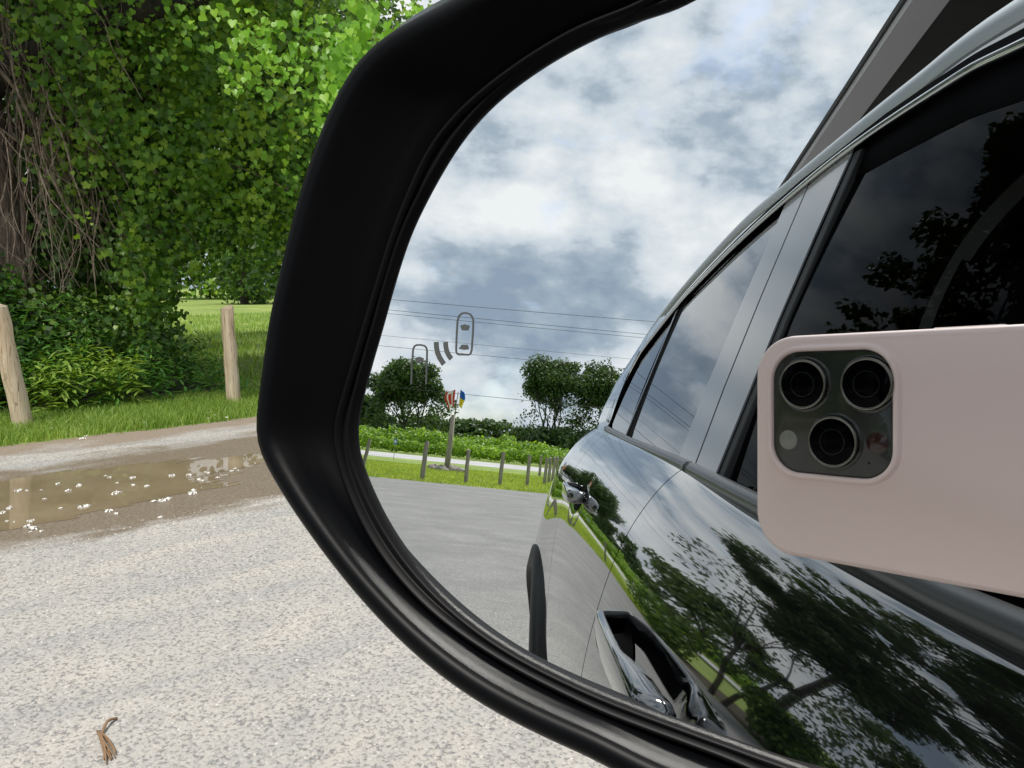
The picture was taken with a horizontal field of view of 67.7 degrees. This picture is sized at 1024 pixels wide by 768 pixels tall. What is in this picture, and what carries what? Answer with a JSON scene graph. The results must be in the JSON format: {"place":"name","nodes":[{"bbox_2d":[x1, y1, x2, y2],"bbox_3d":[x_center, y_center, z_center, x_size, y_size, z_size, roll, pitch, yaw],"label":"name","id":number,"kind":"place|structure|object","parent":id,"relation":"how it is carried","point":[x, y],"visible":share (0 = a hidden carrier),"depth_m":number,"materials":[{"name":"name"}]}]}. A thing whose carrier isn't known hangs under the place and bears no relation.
{"place":"outdoors","nodes":[
{"label":"outdoors","id":0,"kind":"place"},
{"bbox_2d":[0,385,259,446],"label":"verge grass","id":1,"kind":"structure","parent":0,"point":[184,410],"depth_m":6.89,"materials":[{"name":"green plant"}]},
{"bbox_2d":[1,289,273,445],"bbox_3d":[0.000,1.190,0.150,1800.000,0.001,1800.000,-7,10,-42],"label":"ground","id":2,"kind":"structure","parent":0,"point":[197,305],"depth_m":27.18,"materials":[{"name":"green plant"}]},
{"bbox_2d":[0,304,32,428],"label":"fence post","id":3,"kind":"object","parent":2,"relation":"on","point":[15,389],"visible":0.8,"depth_m":6.41,"materials":[{"name":"brown wood"}]},
{"bbox_2d":[0,6,95,315],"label":"background tree","id":4,"kind":"object","parent":2,"relation":"on","point":[59,290],"visible":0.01,"depth_m":11.61,"materials":[{"name":"green plant"}]},
{"bbox_2d":[20,342,156,413],"bbox_3d":[-4.194,-0.065,7.434,1.250,0.680,0.901,-7,10,-42],"label":"weed clump","id":5,"kind":"object","parent":2,"relation":"on","point":[55,403],"visible":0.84,"depth_m":7.38,"materials":[{"name":"green plant"}]},
{"bbox_2d":[0,376,224,413],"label":"leaf litter","id":6,"kind":"object","parent":2,"relation":"on","point":[149,391],"depth_m":8.85,"materials":[{"name":"plant"}]},
{"bbox_2d":[0,252,188,407],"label":"shrub","id":7,"kind":"object","parent":6,"relation":"on","point":[121,338],"visible":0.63,"depth_m":8.02,"materials":[{"name":"green plant"}]},
{"bbox_2d":[0,263,259,414],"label":"undergrowth","id":8,"kind":"object","parent":2,"relation":"on","point":[190,366],"visible":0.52,"depth_m":7.96,"materials":[{"name":"green plant"}]},
{"bbox_2d":[159,216,241,299],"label":"lawn tree","id":9,"kind":"object","parent":2,"relation":"on","point":[210,280],"visible":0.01,"depth_m":74.91,"materials":[{"name":"green plant"}]},
{"bbox_2d":[149,63,258,337],"bbox_3d":[-7.378,-4.366,15.327,5.139,7.421,4.825,-2,7,-15],"label":"background tree","id":10,"kind":"object","parent":2,"relation":"on","point":[215,267],"visible":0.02,"depth_m":16.61,"materials":[{"name":"green plant"}]},
{"bbox_2d":[0,0,431,399],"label":"vine covered tree","id":11,"kind":"object","parent":2,"relation":"on","point":[112,132],"visible":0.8,"depth_m":8.06,"materials":[{"name":"green plant"}]},
{"bbox_2d":[220,305,240,401],"bbox_3d":[-2.887,-0.237,7.857,0.168,1.149,0.150,-7,10,-42],"label":"fence post","id":12,"kind":"object","parent":2,"relation":"on","point":[231,370],"visible":0.81,"depth_m":7.79,"materials":[{"name":"brown wood"}]},
{"bbox_2d":[176,198,289,298],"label":"lawn tree","id":13,"kind":"object","parent":2,"relation":"on","point":[210,292],"visible":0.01,"depth_m":82.78,"materials":[{"name":"green plant"}]},
{"bbox_2d":[187,163,287,304],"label":"lawn tree","id":14,"kind":"object","parent":2,"relation":"on","point":[261,296],"visible":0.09,"depth_m":54.52,"materials":[{"name":"green plant"}]},
{"bbox_2d":[207,164,289,295],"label":"lawn tree","id":15,"kind":"object","parent":2,"relation":"on","point":[260,266],"depth_m":85.53,"materials":[{"name":"green plant"}]},
{"bbox_2d":[190,3,406,290],"bbox_3d":[-3.534,-4.440,14.451,5.530,7.820,5.276,-7,10,-42],"label":"background tree","id":16,"kind":"object","parent":2,"relation":"on","point":[249,280],"visible":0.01,"depth_m":13.79,"materials":[{"name":"green plant"}]},
{"bbox_2d":[3,0,439,288],"label":"sky","id":17,"kind":"structure","parent":0,"point":[425,3],"materials":[{"name":"white"}]},
{"bbox_2d":[0,417,607,767],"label":"parking lot","id":18,"kind":"structure","parent":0,"point":[222,439],"depth_m":2.55,"materials":[{"name":"grey gravel"}]},
{"bbox_2d":[96,717,117,764],"bbox_3d":[-1.075,0.941,2.022,0.051,0.019,0.227,-4,8,-26],"label":"twig","id":19,"kind":"object","parent":18,"relation":"on","point":[103,737],"visible":1,"depth_m":2.00,"materials":[{"name":"brown wood"}]},
{"bbox_2d":[0,453,264,530],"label":"puddle","id":20,"kind":"object","parent":18,"relation":"on","point":[96,488],"visible":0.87,"depth_m":4.62,"materials":[{"name":"liquid"}]},
{"bbox_2d":[256,0,1023,767],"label":"car","id":21,"kind":"object","parent":18,"relation":"on","point":[642,384],"visible":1,"depth_m":0.13,"materials":[{"name":"black paint"}]}
]}

